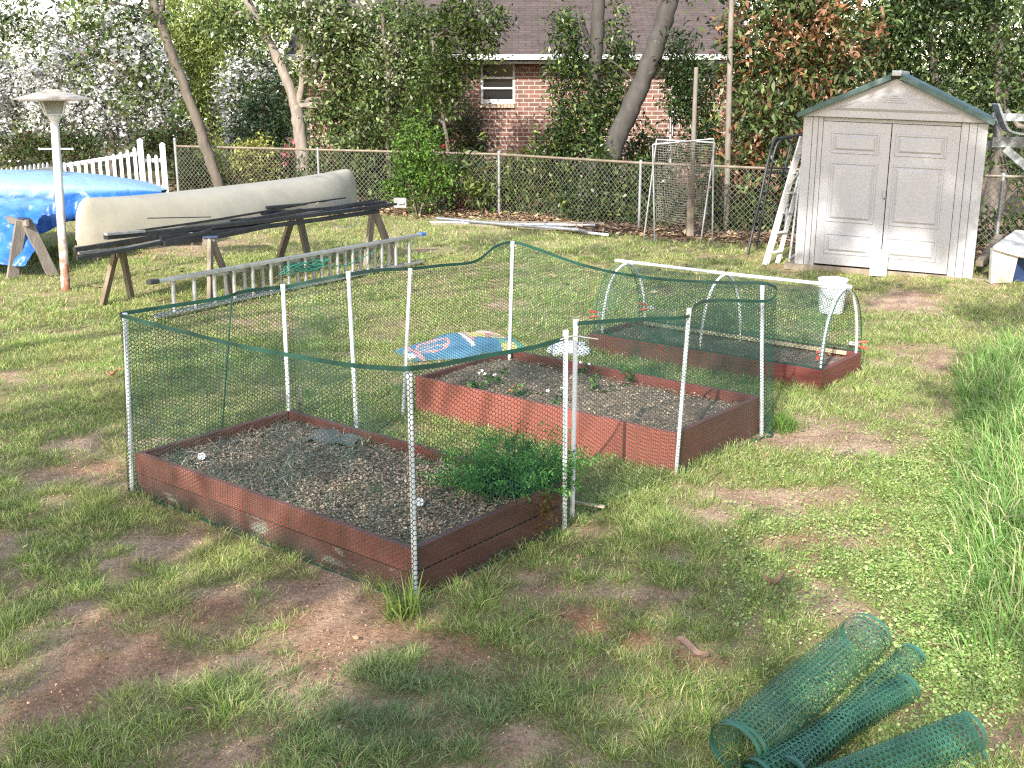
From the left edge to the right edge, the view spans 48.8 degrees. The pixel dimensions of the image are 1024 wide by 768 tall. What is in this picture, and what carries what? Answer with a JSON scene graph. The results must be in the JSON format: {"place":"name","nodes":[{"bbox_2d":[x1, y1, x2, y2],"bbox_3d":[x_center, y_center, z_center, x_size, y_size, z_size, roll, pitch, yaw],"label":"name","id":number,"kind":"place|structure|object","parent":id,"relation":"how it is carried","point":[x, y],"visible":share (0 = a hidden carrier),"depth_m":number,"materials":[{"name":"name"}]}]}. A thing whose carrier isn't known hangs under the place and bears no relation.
{"place":"outdoors","nodes":[
{"label":"outdoors","id":0,"kind":"place"},
{"bbox_2d":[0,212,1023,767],"bbox_3d":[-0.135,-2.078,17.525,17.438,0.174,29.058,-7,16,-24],"label":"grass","id":1,"kind":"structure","parent":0,"point":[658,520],"depth_m":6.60,"materials":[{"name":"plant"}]},
{"bbox_2d":[675,636,708,657],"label":"dead leaf","id":2,"kind":"object","parent":1,"relation":"on","point":[690,646],"visible":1,"depth_m":5.21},
{"bbox_2d":[0,86,1023,767],"bbox_3d":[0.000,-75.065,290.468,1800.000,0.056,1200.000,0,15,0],"label":"ground","id":3,"kind":"structure","parent":0,"point":[340,620],"depth_m":5.97,"materials":[{"name":"soil"}]},
{"bbox_2d":[4,216,57,279],"bbox_3d":[-7.310,-2.006,16.000,2.233,0.848,0.657,13,20,40],"label":"sawhorse","id":4,"kind":"object","parent":3,"relation":"on","point":[23,226],"visible":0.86,"depth_m":15.33,"materials":[{"name":"grey wood"}]},
{"bbox_2d":[0,197,54,265],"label":"hanging tarp","id":5,"kind":"object","parent":4,"relation":"hanging from","point":[34,209],"visible":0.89,"depth_m":15.60,"materials":[{"name":"plastic"}]},
{"bbox_2d":[13,89,91,290],"bbox_3d":[-5.650,-2.386,14.177,0.817,2.544,0.817,-8,17,-28],"label":"lamp post","id":6,"kind":"object","parent":3,"relation":"on","point":[52,102],"visible":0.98,"depth_m":14.02,"materials":[{"name":"metal"}]},
{"bbox_2d":[0,0,161,166],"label":"dogwood tree","id":7,"kind":"object","parent":3,"relation":"on","point":[7,93],"visible":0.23,"depth_m":34.43,"materials":[{"name":"white plant"}]},
{"bbox_2d":[1,138,168,191],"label":"picket fence","id":8,"kind":"object","parent":3,"relation":"on","point":[141,159],"visible":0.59,"depth_m":25.58,"materials":[{"name":"white paint"}]},
{"bbox_2d":[9,32,206,174],"bbox_3d":[-11.423,-7.872,32.077,5.477,4.011,2.048,0,15,0],"label":"dogwood tree","id":9,"kind":"object","parent":3,"relation":"on","point":[104,122],"visible":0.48,"depth_m":31.80,"materials":[{"name":"white plant"}]},
{"bbox_2d":[0,100,218,172],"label":"undergrowth shrub","id":10,"kind":"object","parent":3,"relation":"on","point":[152,143],"visible":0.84,"depth_m":29.27,"materials":[{"name":"green plant"}]},
{"bbox_2d":[0,0,224,186],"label":"leaning tree","id":11,"kind":"object","parent":3,"relation":"on","point":[136,76],"visible":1,"depth_m":24.21,"materials":[{"name":"grey plant"}]},
{"bbox_2d":[122,313,134,490],"bbox_3d":[-2.442,0.145,7.199,0.088,1.218,0.035,0,15,0],"label":"garden post","id":12,"kind":"object","parent":3,"relation":"on","point":[127,405],"visible":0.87,"depth_m":7.18,"materials":[{"name":"white plastic"}]},
{"bbox_2d":[99,236,232,306],"bbox_3d":[-4.175,-1.375,13.685,1.513,0.829,0.654,-1,15,-3],"label":"sawhorse","id":13,"kind":"object","parent":3,"relation":"on","point":[210,242],"visible":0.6,"depth_m":13.59,"materials":[{"name":"brown wood"}]},
{"bbox_2d":[78,232,191,254],"bbox_3d":[-4.306,-1.622,12.998,0.043,0.085,1.545,11,18,35],"label":"metal rail","id":14,"kind":"object","parent":13,"relation":"on","point":[105,249],"visible":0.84,"depth_m":12.73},
{"bbox_2d":[76,229,211,259],"bbox_3d":[-4.187,-1.612,12.975,0.036,0.153,1.852,11,18,34],"label":"metal rail","id":15,"kind":"object","parent":13,"relation":"on","point":[94,255],"visible":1,"depth_m":12.88,"materials":[{"name":"metal"}]},
{"bbox_2d":[161,223,270,245],"bbox_3d":[-3.596,-1.835,13.847,0.072,0.095,1.760,9,17,30],"label":"metal rail","id":16,"kind":"object","parent":13,"relation":"on","point":[221,234],"visible":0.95,"depth_m":13.85,"materials":[{"name":"metal"}]},
{"bbox_2d":[158,209,378,239],"bbox_3d":[-3.030,-2.100,14.759,0.072,0.091,3.871,10,18,33],"label":"metal rail","id":17,"kind":"object","parent":13,"relation":"on","point":[304,221],"visible":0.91,"depth_m":14.99,"materials":[{"name":"metal"}]},
{"bbox_2d":[73,208,301,251],"bbox_3d":[-3.805,-1.904,13.750,0.050,0.140,3.605,9,18,31],"label":"metal rail","id":18,"kind":"object","parent":17,"relation":"on","point":[112,243],"visible":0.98,"depth_m":13.09,"materials":[{"name":"metal"}]},
{"bbox_2d":[103,203,391,239],"bbox_3d":[-3.175,-2.131,14.595,0.079,0.093,4.801,11,18,34],"label":"metal rail","id":19,"kind":"object","parent":17,"relation":"on","point":[242,223],"visible":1,"depth_m":14.30,"materials":[{"name":"metal"}]},
{"bbox_2d":[131,203,307,230],"bbox_3d":[-3.634,-2.100,14.190,0.022,0.079,3.164,9,17,30],"label":"metal rail","id":20,"kind":"object","parent":19,"relation":"on","point":[197,222],"visible":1,"depth_m":14.07,"materials":[{"name":"metal"}]},
{"bbox_2d":[260,200,385,214],"bbox_3d":[-2.666,-2.426,15.551,0.036,0.074,2.507,13,19,39],"label":"metal rail","id":21,"kind":"object","parent":19,"relation":"on","point":[333,207],"visible":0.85,"depth_m":15.76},
{"bbox_2d":[132,0,272,160],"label":"weeping tree","id":22,"kind":"object","parent":3,"relation":"on","point":[200,68],"visible":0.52,"depth_m":37.07,"materials":[{"name":"green plant"}]},
{"bbox_2d":[168,143,239,191],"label":"shrub","id":23,"kind":"object","parent":3,"relation":"on","point":[191,172],"visible":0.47,"depth_m":26.08,"materials":[{"name":"green plant"}]},
{"bbox_2d":[221,297,232,427],"bbox_3d":[-1.951,0.011,7.684,0.177,1.226,0.012,0,15,0],"label":"garden stake","id":24,"kind":"object","parent":3,"relation":"on","point":[227,357],"visible":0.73,"depth_m":7.63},
{"bbox_2d":[198,127,286,184],"bbox_3d":[-6.114,-4.964,25.577,2.005,1.652,1.210,0,15,0],"label":"yellow shrub","id":25,"kind":"object","parent":3,"relation":"on","point":[250,155],"visible":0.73,"depth_m":25.45,"materials":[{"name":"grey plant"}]},
{"bbox_2d":[202,32,291,162],"bbox_3d":[-8.304,-9.044,35.869,3.029,4.314,2.109,0,15,0],"label":"dogwood tree","id":26,"kind":"object","parent":3,"relation":"on","point":[259,71],"visible":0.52,"depth_m":35.53,"materials":[{"name":"white plant"}]},
{"bbox_2d":[218,73,309,171],"bbox_3d":[-7.335,-7.609,33.189,2.906,2.986,2.159,0,15,0],"label":"evergreen tree","id":27,"kind":"object","parent":3,"relation":"on","point":[266,120],"visible":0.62,"depth_m":32.95,"materials":[{"name":"green plant"}]},
{"bbox_2d":[255,138,309,179],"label":"azalea","id":28,"kind":"object","parent":3,"relation":"on","point":[286,164],"visible":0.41,"depth_m":25.80,"materials":[{"name":"green plant"}]},
{"bbox_2d":[280,284,290,410],"bbox_3d":[-1.615,-0.106,8.108,0.039,1.233,0.035,0,15,0],"label":"garden post","id":29,"kind":"object","parent":3,"relation":"on","point":[284,318],"visible":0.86,"depth_m":8.04,"materials":[{"name":"white plastic"}]},
{"bbox_2d":[146,232,426,317],"bbox_3d":[-2.675,-1.475,14.532,0.156,0.434,4.963,10,18,32],"label":"extension ladder","id":30,"kind":"object","parent":3,"relation":"on","point":[269,264],"visible":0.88,"depth_m":14.23,"materials":[{"name":"metal"}]},
{"bbox_2d":[245,251,373,289],"bbox_3d":[-2.577,-1.449,14.572,0.073,0.335,2.399,10,18,33],"label":"green rope","id":31,"kind":"object","parent":30,"relation":"attached to","point":[307,270],"visible":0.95,"depth_m":14.46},
{"bbox_2d":[180,0,445,176],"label":"forked tree","id":32,"kind":"object","parent":3,"relation":"on","point":[346,40],"visible":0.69,"depth_m":24.97,"materials":[{"name":"green plant"}]},
{"bbox_2d":[276,208,393,266],"bbox_3d":[-2.620,-2.205,16.750,1.677,0.851,0.724,5,16,18],"label":"sawhorse","id":33,"kind":"object","parent":3,"relation":"on","point":[374,219],"visible":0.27,"depth_m":16.75,"materials":[{"name":"brown wood"}]},
{"bbox_2d":[75,169,356,246],"bbox_3d":[-3.665,-2.422,15.036,0.952,0.547,5.442,8,17,27],"label":"canoe","id":34,"kind":"object","parent":33,"relation":"on","point":[97,218],"visible":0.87,"depth_m":14.05,"materials":[{"name":"beige plastic"}]},
{"bbox_2d":[266,137,404,198],"bbox_3d":[-4.041,-4.990,25.925,3.442,1.584,1.598,0,15,0],"label":"hedge shrub","id":35,"kind":"object","parent":3,"relation":"on","point":[326,166],"visible":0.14,"depth_m":25.76,"materials":[{"name":"green plant"}]},
{"bbox_2d":[135,410,561,595],"bbox_3d":[-1.062,0.658,7.019,2.470,0.299,1.278,12,19,38],"label":"raised bed","id":36,"kind":"object","parent":3,"relation":"on","point":[189,507],"visible":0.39,"depth_m":6.41,"materials":[{"name":"red paint"}]},
{"bbox_2d":[163,421,528,544],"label":"wood chips","id":37,"kind":"object","parent":36,"relation":"in","point":[382,491],"visible":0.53,"depth_m":6.81,"materials":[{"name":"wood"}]},
{"bbox_2d":[299,428,361,446],"bbox_3d":[-1.218,0.360,7.687,0.400,0.072,0.286,5,16,19],"label":"landscape fabric","id":38,"kind":"object","parent":37,"relation":"on","point":[328,436],"visible":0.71,"depth_m":7.66,"materials":[{"name":"fabric"}]},
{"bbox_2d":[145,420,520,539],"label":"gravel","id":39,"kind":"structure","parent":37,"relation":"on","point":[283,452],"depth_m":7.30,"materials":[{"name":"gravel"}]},
{"bbox_2d":[415,417,615,535],"bbox_3d":[0.014,0.523,6.724,1.214,0.565,0.948,0,15,0],"label":"parsley bush","id":40,"kind":"object","parent":37,"relation":"on","point":[549,488],"visible":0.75,"depth_m":6.62,"materials":[{"name":"green plant"}]},
{"bbox_2d":[346,271,358,427],"bbox_3d":[-1.147,-0.157,8.136,0.054,1.317,0.035,0,15,0],"label":"garden post","id":41,"kind":"object","parent":3,"relation":"on","point":[349,296],"visible":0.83,"depth_m":8.08,"materials":[{"name":"white plastic"}]},
{"bbox_2d":[318,0,449,200],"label":"slender tree","id":42,"kind":"object","parent":3,"relation":"on","point":[383,113],"visible":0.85,"depth_m":24.26,"materials":[{"name":"green plant"}]},
{"bbox_2d":[356,569,434,623],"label":"grass clump","id":43,"kind":"object","parent":3,"relation":"on","point":[409,600],"visible":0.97,"depth_m":5.57,"materials":[{"name":"plant"}]},
{"bbox_2d":[401,268,411,416],"bbox_3d":[-0.829,-0.307,8.892,0.118,1.218,0.035,0,15,0],"label":"garden post","id":44,"kind":"object","parent":3,"relation":"on","point":[407,318],"visible":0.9,"depth_m":8.85,"materials":[{"name":"white plastic"}]},
{"bbox_2d":[406,371,417,595],"bbox_3d":[-0.499,0.533,5.660,0.035,1.264,0.035,0,15,0],"label":"garden post","id":45,"kind":"object","parent":3,"relation":"on","point":[412,449],"visible":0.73,"depth_m":5.63,"materials":[{"name":"white plastic"}]},
{"bbox_2d":[371,104,465,216],"bbox_3d":[-1.823,-4.313,22.010,1.782,2.236,1.250,5,16,18],"label":"lime shrub","id":46,"kind":"object","parent":3,"relation":"on","point":[426,175],"visible":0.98,"depth_m":21.97,"materials":[{"name":"green plant"}]},
{"bbox_2d":[385,93,496,191],"bbox_3d":[-1.604,-5.291,25.319,2.562,2.417,1.554,0,15,0],"label":"understory shrub","id":47,"kind":"object","parent":3,"relation":"on","point":[462,130],"visible":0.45,"depth_m":25.13,"materials":[{"name":"green plant"}]},
{"bbox_2d":[421,140,477,213],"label":"shrub","id":48,"kind":"object","parent":3,"relation":"on","point":[442,204],"visible":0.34,"depth_m":23.30,"materials":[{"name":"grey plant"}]},
{"bbox_2d":[391,0,521,207],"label":"slender tree","id":49,"kind":"object","parent":3,"relation":"on","point":[443,88],"visible":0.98,"depth_m":22.86,"materials":[{"name":"green plant"}]},
{"bbox_2d":[393,330,524,361],"bbox_3d":[-0.512,-0.417,11.179,1.236,0.162,0.694,-7,17,-25],"label":"soil bag","id":50,"kind":"object","parent":3,"relation":"on","point":[448,345],"visible":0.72,"depth_m":11.00,"materials":[{"name":"plastic"}]},
{"bbox_2d":[431,222,551,229],"bbox_3d":[-0.284,-2.880,20.606,2.516,0.064,0.117,5,16,17],"label":"metal pipe","id":51,"kind":"object","parent":3,"relation":"on","point":[482,225],"visible":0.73,"depth_m":20.62,"materials":[{"name":"grey metal"}]},
{"bbox_2d":[436,217,579,230],"bbox_3d":[-0.130,-2.891,20.385,3.145,0.075,0.060,10,18,33],"label":"metal pipe","id":52,"kind":"object","parent":51,"relation":"on","point":[513,224],"visible":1,"depth_m":20.29,"materials":[{"name":"metal"}]},
{"bbox_2d":[430,221,594,226],"bbox_3d":[-0.008,-2.942,20.729,3.084,0.071,0.056,3,15,10],"label":"metal pipe","id":53,"kind":"object","parent":51,"relation":"on","point":[573,224],"visible":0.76,"depth_m":20.58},
{"bbox_2d":[0,195,1022,767],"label":"fallen leaves","id":54,"kind":"object","parent":3,"relation":"on","point":[602,227],"visible":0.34,"depth_m":19.81,"materials":[{"name":"plant"}]},
{"bbox_2d":[0,353,1022,767],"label":"soil crumbs","id":55,"kind":"object","parent":3,"relation":"on","point":[382,603],"visible":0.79,"depth_m":5.48,"materials":[{"name":"soil"}]},
{"bbox_2d":[508,241,514,359],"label":"garden post","id":56,"kind":"object","parent":3,"relation":"on","point":[512,246],"visible":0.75,"depth_m":9.75,"materials":[{"name":"white plastic"}]},
{"bbox_2d":[0,0,1023,135],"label":"woods","id":57,"kind":"object","parent":3,"relation":"on","point":[295,79],"visible":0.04,"depth_m":54.31,"materials":[{"name":"green plant"}]},
{"bbox_2d":[444,119,583,212],"bbox_3d":[0.028,-4.330,22.998,3.726,2.044,2.106,0,15,0],"label":"spotted laurel","id":58,"kind":"object","parent":3,"relation":"on","point":[481,191],"visible":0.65,"depth_m":22.88,"materials":[{"name":"green plant"}]},
{"bbox_2d":[283,0,757,190],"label":"brick house","id":59,"kind":"structure","parent":3,"relation":"on","point":[519,86],"depth_m":27.27,"materials":[{"name":"red brick"}]},
{"bbox_2d":[481,64,514,103],"bbox_3d":[-0.337,-7.231,27.120,0.828,0.963,0.076,0,15,0],"label":"window","id":60,"kind":"structure","parent":59,"relation":"in","point":[500,88],"depth_m":27.14,"materials":[{"name":"white paint"}]},
{"bbox_2d":[562,330,568,528],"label":"garden post","id":61,"kind":"object","parent":3,"relation":"on","point":[565,346],"visible":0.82,"depth_m":6.53,"materials":[{"name":"white plastic"}]},
{"bbox_2d":[119,241,776,599],"bbox_3d":[-0.245,-0.077,7.814,2.636,1.264,3.940,13,19,39],"label":"garden netting","id":62,"kind":"object","parent":61,"relation":"attached to","point":[402,369],"visible":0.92,"depth_m":7.02,"materials":[{"name":"plastic"}]},
{"bbox_2d":[547,340,591,356],"bbox_3d":[0.560,-0.354,10.985,0.447,0.148,0.305,0,15,0],"label":"plastic bag","id":63,"kind":"object","parent":3,"relation":"on","point":[558,353],"visible":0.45,"depth_m":10.89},
{"bbox_2d":[570,319,578,519],"bbox_3d":[0.371,0.241,6.730,0.037,1.275,0.035,0,15,0],"label":"garden post","id":64,"kind":"object","parent":3,"relation":"on","point":[574,402],"visible":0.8,"depth_m":6.69,"materials":[{"name":"white plastic"}]},
{"bbox_2d":[527,0,640,213],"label":"holly tree","id":65,"kind":"object","parent":3,"relation":"on","point":[595,114],"visible":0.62,"depth_m":21.98,"materials":[{"name":"green plant"}]},
{"bbox_2d":[415,352,759,474],"bbox_3d":[0.546,0.166,8.835,2.425,0.312,1.225,12,19,38],"label":"raised bed","id":66,"kind":"object","parent":3,"relation":"on","point":[653,431],"visible":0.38,"depth_m":8.37,"materials":[{"name":"red paint"}]},
{"bbox_2d":[435,358,737,431],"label":"soil","id":67,"kind":"structure","parent":66,"relation":"in","point":[655,415],"depth_m":8.68,"materials":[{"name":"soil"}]},
{"bbox_2d":[168,158,1023,245],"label":"undergrowth","id":68,"kind":"object","parent":3,"relation":"on","point":[983,223],"visible":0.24,"depth_m":21.20,"materials":[{"name":"green plant"}]},
{"bbox_2d":[173,137,1023,248],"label":"chain link fence","id":69,"kind":"object","parent":3,"relation":"on","point":[1002,176],"visible":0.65,"depth_m":21.30,"materials":[{"name":"metal"}]},
{"bbox_2d":[554,127,687,222],"bbox_3d":[2.050,-3.945,21.459,2.519,1.861,1.209,0,15,0],"label":"ivy thicket","id":70,"kind":"object","parent":3,"relation":"on","point":[597,154],"visible":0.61,"depth_m":21.40,"materials":[{"name":"green plant"}]},
{"bbox_2d":[622,109,680,201],"bbox_3d":[2.882,-4.810,23.770,1.527,2.276,1.423,0,15,0],"label":"green shrub","id":71,"kind":"object","parent":3,"relation":"on","point":[645,139],"visible":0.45,"depth_m":23.63,"materials":[{"name":"green plant"}]},
{"bbox_2d":[591,0,719,210],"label":"leaning tree","id":72,"kind":"object","parent":3,"relation":"on","point":[634,98],"visible":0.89,"depth_m":21.27,"materials":[{"name":"grey plant"}]},
{"bbox_2d":[643,138,715,241],"bbox_3d":[2.808,-3.270,18.899,1.175,1.709,0.891,2,15,8],"label":"soccer goal","id":73,"kind":"object","parent":3,"relation":"on","point":[682,142],"visible":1,"depth_m":18.90,"materials":[{"name":"metal"}]},
{"bbox_2d":[674,308,691,473],"bbox_3d":[1.139,0.073,7.540,0.078,1.182,0.035,0,15,0],"label":"garden post","id":74,"kind":"object","parent":3,"relation":"on","point":[688,311],"visible":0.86,"depth_m":7.51,"materials":[{"name":"white plastic"}]},
{"bbox_2d":[686,173,692,236],"bbox_3d":[3.032,-2.996,19.252,0.100,1.194,0.095,0,15,0],"label":"wooden pole","id":75,"kind":"object","parent":3,"relation":"on","point":[688,226],"visible":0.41,"depth_m":19.24,"materials":[{"name":"brown wood"}]},
{"bbox_2d":[651,17,736,221],"bbox_3d":[3.537,-4.974,21.410,1.899,3.858,1.300,0,15,0],"label":"holly tree","id":76,"kind":"object","parent":3,"relation":"on","point":[681,101],"visible":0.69,"depth_m":21.27,"materials":[{"name":"green plant"}]},
{"bbox_2d":[690,67,697,237],"bbox_3d":[3.069,-3.826,19.030,0.126,2.915,0.086,0,15,0],"label":"wooden pole","id":77,"kind":"object","parent":3,"relation":"on","point":[694,110],"visible":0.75,"depth_m":18.89,"materials":[{"name":"brown wood"}]},
{"bbox_2d":[589,321,860,390],"bbox_3d":[1.984,-0.299,10.771,2.420,0.208,0.880,12,19,37],"label":"raised bed","id":78,"kind":"object","parent":3,"relation":"on","point":[841,368],"visible":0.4,"depth_m":10.23,"materials":[{"name":"red paint"}]},
{"bbox_2d":[604,324,844,367],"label":"soil","id":79,"kind":"structure","parent":78,"relation":"in","point":[832,360],"depth_m":10.63,"materials":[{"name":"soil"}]},
{"bbox_2d":[601,259,857,367],"bbox_3d":[1.996,-0.698,10.655,2.450,0.744,0.814,12,19,37],"label":"hoop frame","id":80,"kind":"object","parent":79,"relation":"on","point":[730,274],"visible":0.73,"depth_m":10.40,"materials":[{"name":"white plastic"}]},
{"bbox_2d":[593,264,861,369],"bbox_3d":[1.992,-0.685,10.661,2.400,0.685,0.844,12,19,37],"label":"tunnel netting","id":81,"kind":"object","parent":80,"relation":"on","point":[728,293],"visible":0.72,"depth_m":10.45,"materials":[{"name":"plastic"}]},
{"bbox_2d":[818,276,848,314],"bbox_3d":[3.694,-1.019,13.022,0.345,0.395,0.365,0,15,0],"label":"bucket","id":82,"kind":"object","parent":80,"relation":"hanging from","point":[836,279],"visible":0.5,"depth_m":12.94,"materials":[{"name":"plastic"}]},
{"bbox_2d":[644,321,846,354],"bbox_3d":[2.223,-0.458,11.041,2.180,0.035,0.022,12,19,37],"label":"wooden batten","id":83,"kind":"object","parent":79,"relation":"on","point":[834,351],"visible":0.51,"depth_m":10.76,"materials":[{"name":"brown wood"}]},
{"bbox_2d":[723,0,733,229],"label":"wooden pole","id":84,"kind":"object","parent":3,"relation":"on","point":[729,95],"visible":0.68,"depth_m":19.70,"materials":[{"name":"grey wood"}]},
{"bbox_2d":[710,164,797,231],"bbox_3d":[4.423,-3.309,20.193,1.820,1.273,1.021,0,15,0],"label":"shade shrub","id":85,"kind":"object","parent":3,"relation":"on","point":[733,214],"visible":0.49,"depth_m":20.15,"materials":[{"name":"green plant"}]},
{"bbox_2d":[760,285,764,436],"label":"garden post","id":86,"kind":"object","parent":3,"relation":"on","point":[762,289],"visible":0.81,"depth_m":8.36,"materials":[{"name":"white plastic"}]},
{"bbox_2d":[747,133,801,254],"bbox_3d":[3.976,-3.016,17.788,1.360,1.805,0.417,-14,21,-43],"label":"metal trellis","id":87,"kind":"object","parent":3,"relation":"on","point":[780,139],"visible":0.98,"depth_m":17.71,"materials":[{"name":"metal"}]},
{"bbox_2d":[762,136,802,265],"bbox_3d":[4.071,-2.625,16.277,0.780,1.842,0.405,-9,18,-31],"label":"stepladder","id":88,"kind":"object","parent":3,"relation":"on","point":[781,212],"visible":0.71,"depth_m":16.36,"materials":[{"name":"metal"}]},
{"bbox_2d":[759,405,809,438],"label":"grass clump","id":89,"kind":"object","parent":3,"relation":"on","point":[781,422],"visible":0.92,"depth_m":8.62,"materials":[{"name":"plant"}]},
{"bbox_2d":[689,0,906,230],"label":"photinia","id":90,"kind":"object","parent":3,"relation":"on","point":[816,57],"visible":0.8,"depth_m":19.90,"materials":[{"name":"green plant"}]},
{"bbox_2d":[709,613,925,767],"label":"netting roll","id":91,"kind":"object","parent":3,"relation":"on","point":[797,762],"visible":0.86,"depth_m":4.67,"materials":[{"name":"plastic"}]},
{"bbox_2d":[740,673,920,767],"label":"netting roll","id":92,"kind":"object","parent":3,"relation":"on","point":[892,692],"visible":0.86,"depth_m":4.55,"materials":[{"name":"plastic"}]},
{"bbox_2d":[717,418,1023,767],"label":"clover","id":93,"kind":"object","parent":3,"relation":"on","point":[952,660],"visible":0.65,"depth_m":5.79,"materials":[{"name":"green plant"}]},
{"bbox_2d":[869,249,888,276],"bbox_3d":[5.033,-1.658,15.479,0.230,0.371,0.144,6,16,21],"label":"concrete block","id":94,"kind":"object","parent":3,"relation":"on","point":[879,262],"depth_m":15.45,"materials":[{"name":"white concrete"}]},
{"bbox_2d":[784,70,995,280],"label":"garden shed","id":95,"kind":"structure","parent":3,"relation":"on","point":[895,167],"depth_m":15.28,"materials":[{"name":"plastic"}]},
{"bbox_2d":[814,121,891,267],"bbox_3d":[4.677,-2.595,15.535,0.890,1.981,0.045,6,16,21],"label":"door","id":96,"kind":"structure","parent":95,"relation":"in","point":[855,155],"depth_m":15.51,"materials":[{"name":"plastic"}]},
{"bbox_2d":[882,124,960,273],"bbox_3d":[5.497,-2.484,15.221,0.860,1.980,0.045,6,16,21],"label":"door","id":97,"kind":"structure","parent":95,"relation":"in","point":[923,163],"depth_m":15.20,"materials":[{"name":"plastic"}]},
{"bbox_2d":[812,710,999,767],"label":"netting roll","id":98,"kind":"object","parent":3,"relation":"on","point":[942,730],"visible":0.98,"depth_m":4.34,"materials":[{"name":"plastic"}]},
{"bbox_2d":[845,0,1023,221],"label":"evergreen tree","id":99,"kind":"object","parent":3,"relation":"on","point":[924,22],"visible":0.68,"depth_m":20.71,"materials":[{"name":"green plant"}]},
{"bbox_2d":[896,320,1023,667],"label":"tall grass","id":100,"kind":"structure","parent":3,"relation":"on","point":[1002,413],"depth_m":7.06,"materials":[{"name":"plant"}]},
{"bbox_2d":[975,234,1002,266],"bbox_3d":[6.933,-1.950,16.376,0.100,0.219,2.006,8,17,29],"label":"timber offcut","id":101,"kind":"object","parent":3,"relation":"on","point":[982,258],"visible":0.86,"depth_m":16.02,"materials":[{"name":"brown wood"}]},
{"bbox_2d":[986,113,1023,170],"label":"wooden platform","id":102,"kind":"structure","parent":3,"relation":"on","point":[998,142],"depth_m":15.55,"materials":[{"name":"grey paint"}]},
{"bbox_2d":[992,103,1023,134],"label":"metal skid","id":103,"kind":"object","parent":102,"relation":"on","point":[1000,117],"visible":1,"depth_m":15.24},
{"bbox_2d":[988,230,1023,283],"bbox_3d":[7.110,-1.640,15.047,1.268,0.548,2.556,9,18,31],"label":"cooler box","id":104,"kind":"object","parent":3,"relation":"on","point":[1006,263],"visible":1,"depth_m":14.93,"materials":[{"name":"white plastic"}]},
{"bbox_2d":[0,0,1023,84],"label":"sky","id":105,"kind":"structure","parent":0,"point":[46,4],"materials":[{"name":"white"}]},
{"bbox_3d":[-8.000,-2.880,17.247,5.000,0.407,1.811,0,15,0],"label":"covered boat","id":106,"kind":"object","parent":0,"visible":0},
{"bbox_2d":[0,170,166,233],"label":"boat tarp","id":107,"kind":"object","parent":106,"relation":"on","point":[79,187],"visible":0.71,"depth_m":16.72,"materials":[{"name":"plastic"}]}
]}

